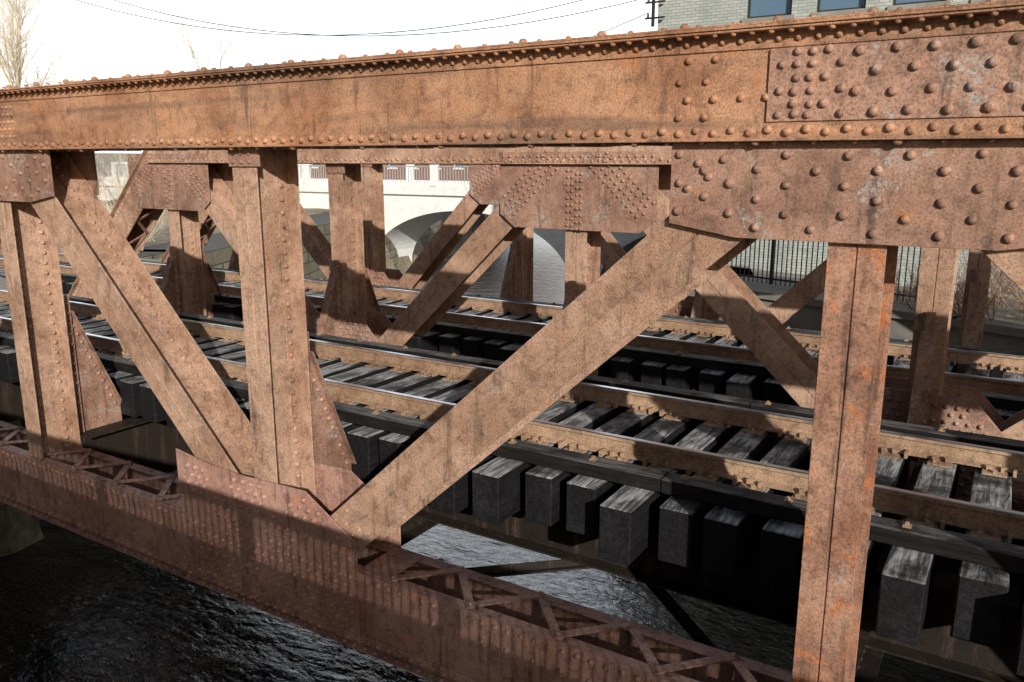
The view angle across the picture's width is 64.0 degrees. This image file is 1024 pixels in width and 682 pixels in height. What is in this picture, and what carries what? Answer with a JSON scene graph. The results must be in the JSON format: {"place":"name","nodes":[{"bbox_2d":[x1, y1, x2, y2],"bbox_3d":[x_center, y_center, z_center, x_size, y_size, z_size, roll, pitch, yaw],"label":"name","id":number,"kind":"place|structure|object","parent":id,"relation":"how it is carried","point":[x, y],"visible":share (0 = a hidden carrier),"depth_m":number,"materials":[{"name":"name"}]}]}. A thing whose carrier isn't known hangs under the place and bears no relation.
{"place":"outdoors","nodes":[
{"label":"outdoors","id":0,"kind":"place"},
{"bbox_2d":[0,0,657,152],"label":"sky","id":1,"kind":"structure","parent":0,"point":[321,17],"materials":[{"name":"white"}]},
{"bbox_2d":[96,162,645,275],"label":"concrete arch bridge","id":2,"kind":"structure","parent":0,"point":[415,210],"depth_m":48.45,"materials":[{"name":"white concrete"}]},
{"bbox_2d":[0,233,983,681],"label":"river water","id":3,"kind":"structure","parent":0,"point":[74,607],"depth_m":13.65,"materials":[{"name":"black liquid"}]},
{"bbox_2d":[0,153,1022,556],"bbox_3d":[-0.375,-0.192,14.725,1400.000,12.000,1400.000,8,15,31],"label":"ground","id":4,"kind":"structure","parent":0,"point":[20,529],"depth_m":31.30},
{"bbox_2d":[7,418,40,521],"bbox_3d":[-10.706,3.545,15.728,2.285,5.269,25.512,0,13,-2],"label":"stone abutment","id":5,"kind":"object","parent":4,"relation":"on","point":[20,422],"depth_m":16.71,"materials":[{"name":"grey stone"}]},
{"bbox_2d":[0,0,1023,681],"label":"railway truss bridge","id":6,"kind":"structure","parent":5,"relation":"on","point":[868,144],"depth_m":7.06,"materials":[{"name":"brown metal"}]},
{"bbox_2d":[0,289,1023,676],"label":"railway track","id":7,"kind":"structure","parent":6,"relation":"on","point":[626,471],"depth_m":7.53,"materials":[{"name":"wood"}]},
{"bbox_2d":[0,0,47,27],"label":"bare tree","id":8,"kind":"object","parent":4,"relation":"on","point":[9,12],"visible":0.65,"depth_m":43.31,"materials":[{"name":"beige plant"}]},
{"bbox_2d":[0,0,95,86],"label":"bare tree","id":9,"kind":"object","parent":4,"relation":"on","point":[50,76],"visible":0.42,"depth_m":51.05,"materials":[{"name":"beige plant"}]},
{"bbox_2d":[0,0,146,88],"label":"bare tree","id":10,"kind":"object","parent":4,"relation":"on","point":[17,66],"visible":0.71,"depth_m":40.81,"materials":[{"name":"beige plant"}]},
{"bbox_2d":[0,249,210,289],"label":"track ballast","id":11,"kind":"structure","parent":4,"relation":"on","point":[3,284],"depth_m":20.01,"materials":[{"name":"gravel"}]},
{"bbox_2d":[0,247,1023,419],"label":"railway track","id":12,"kind":"structure","parent":11,"relation":"on","point":[705,355],"depth_m":12.33,"materials":[{"name":"metal"}]},
{"bbox_2d":[95,152,124,199],"bbox_3d":[-15.582,-5.099,28.694,4.077,3.552,3.983,8,15,31],"label":"bare shrub","id":13,"kind":"object","parent":4,"relation":"on","point":[105,179],"visible":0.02,"depth_m":29.30,"materials":[{"name":"beige plant"}]},
{"bbox_2d":[98,152,165,224],"bbox_3d":[-15.133,-6.378,32.877,4.117,4.240,4.344,8,15,31],"label":"bare shrub","id":14,"kind":"object","parent":4,"relation":"on","point":[118,186],"visible":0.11,"depth_m":32.78,"materials":[{"name":"beige plant"}]},
{"bbox_2d":[97,151,167,242],"bbox_3d":[-13.050,-5.656,30.254,4.491,3.963,3.356,-2,13,-10],"label":"bare shrub","id":15,"kind":"object","parent":4,"relation":"on","point":[122,189],"visible":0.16,"depth_m":29.72,"materials":[{"name":"beige plant"}]},
{"bbox_2d":[98,168,167,250],"bbox_3d":[-12.857,-4.649,27.692,2.756,3.108,3.062,-7,14,-28],"label":"bare shrub","id":16,"kind":"object","parent":4,"relation":"on","point":[105,198],"visible":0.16,"depth_m":27.45,"materials":[{"name":"brown plant"}]},
{"bbox_2d":[138,249,165,259],"bbox_3d":[-12.678,2.759,16.431,3.519,6.500,25.660,0,13,-2],"label":"stone abutment","id":17,"kind":"object","parent":4,"relation":"on","point":[157,254],"depth_m":26.75,"materials":[{"name":"grey stone"}]},
{"bbox_2d":[132,0,274,74],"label":"bare tree","id":18,"kind":"object","parent":4,"relation":"on","point":[193,55],"visible":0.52,"depth_m":53.43,"materials":[{"name":"beige plant"}]},
{"bbox_2d":[140,212,488,278],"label":"stone retaining wall","id":19,"kind":"structure","parent":4,"relation":"on","point":[217,249],"depth_m":36.66,"materials":[{"name":"grey stone"}]},
{"bbox_2d":[301,164,468,180],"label":"walls","id":20,"kind":"structure","parent":4,"relation":"on","point":[390,176],"depth_m":77.11,"materials":[{"name":"concrete"}]},
{"bbox_2d":[310,164,463,169],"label":"window frames","id":21,"kind":"structure","parent":20,"relation":"attached to","point":[414,167],"depth_m":77.32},
{"bbox_2d":[312,164,462,167],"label":"window glass","id":22,"kind":"object","parent":21,"relation":"in","point":[396,165],"visible":0.03,"depth_m":77.52,"materials":[{"name":"grey glass"}]},
{"bbox_2d":[657,0,1021,296],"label":"walls","id":23,"kind":"structure","parent":4,"relation":"on","point":[677,14],"depth_m":21.31,"materials":[{"name":"paint"}]},
{"bbox_2d":[645,0,665,26],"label":"wire bracket","id":24,"kind":"object","parent":23,"relation":"attached to","point":[652,17],"visible":1,"depth_m":22.02,"materials":[{"name":"black metal"}]},
{"bbox_2d":[77,0,582,35],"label":"utility wire","id":25,"kind":"object","parent":24,"relation":"attached to","point":[342,34],"visible":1,"depth_m":24.73,"materials":[{"name":"black paint"}]},
{"bbox_2d":[114,0,636,35],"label":"utility wire","id":26,"kind":"object","parent":24,"relation":"attached to","point":[387,35],"visible":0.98,"depth_m":24.48,"materials":[{"name":"black paint"}]},
{"bbox_2d":[594,13,646,35],"bbox_3d":[-3.455,-13.428,42.744,0.024,0.709,44.584,-4,13,-18],"label":"utility wire","id":27,"kind":"object","parent":24,"relation":"attached to","point":[624,23],"visible":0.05,"depth_m":23.37,"materials":[{"name":"black paint"}]},
{"bbox_2d":[741,0,1000,22],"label":"window frames","id":28,"kind":"structure","parent":23,"relation":"attached to","point":[908,5],"depth_m":19.70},
{"bbox_2d":[750,0,929,16],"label":"window glass","id":29,"kind":"object","parent":28,"relation":"in","point":[765,7],"depth_m":20.59,"materials":[{"name":"blue glass"}]},
{"bbox_2d":[683,265,1023,377],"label":"concrete retaining wall","id":30,"kind":"structure","parent":4,"relation":"on","point":[1000,332],"depth_m":15.67,"materials":[{"name":"grey concrete"}]},
{"bbox_2d":[645,235,921,302],"bbox_3d":[5.857,-4.130,28.563,4.916,1.240,26.629,0,13,0],"label":"metal fence","id":31,"kind":"object","parent":30,"relation":"on","point":[771,278],"visible":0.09,"depth_m":18.33,"materials":[{"name":"grey metal"}]},
{"bbox_2d":[894,249,917,296],"bbox_3d":[8.236,-1.526,17.050,1.762,1.417,1.155,1,13,3],"label":"bare shrub","id":32,"kind":"object","parent":30,"relation":"on","point":[896,282],"visible":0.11,"depth_m":17.13,"materials":[{"name":"brown plant"}]},
{"bbox_2d":[894,259,959,312],"bbox_3d":[7.694,-1.008,15.283,1.113,1.168,1.579,0,13,1],"label":"bare shrub","id":33,"kind":"object","parent":30,"relation":"on","point":[911,285],"visible":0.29,"depth_m":15.55,"materials":[{"name":"brown plant"}]},
{"bbox_2d":[920,261,1015,320],"bbox_3d":[8.211,-0.999,14.890,1.760,1.320,1.650,-12,17,-43],"label":"bare shrub","id":34,"kind":"object","parent":30,"relation":"on","point":[959,305],"visible":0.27,"depth_m":14.76,"materials":[{"name":"brown plant"}]},
{"bbox_2d":[953,249,1017,309],"bbox_3d":[8.672,-1.271,15.156,1.467,1.735,1.844,-8,15,-31],"label":"bare shrub","id":35,"kind":"object","parent":30,"relation":"on","point":[990,282],"visible":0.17,"depth_m":15.20,"materials":[{"name":"brown plant"}]},
{"bbox_2d":[958,249,1023,306],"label":"bare shrub","id":36,"kind":"object","parent":30,"relation":"on","point":[1000,281],"visible":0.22,"depth_m":15.96,"materials":[{"name":"brown plant"}]},
{"bbox_2d":[989,265,1023,318],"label":"bare shrub","id":37,"kind":"object","parent":30,"relation":"on","point":[1018,299],"visible":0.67,"depth_m":14.54,"materials":[{"name":"brown plant"}]},
{"bbox_2d":[1005,287,1023,312],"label":"bare shrub","id":38,"kind":"object","parent":30,"relation":"on","point":[1018,302],"visible":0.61,"depth_m":14.46,"materials":[{"name":"brown plant"}]}
]}

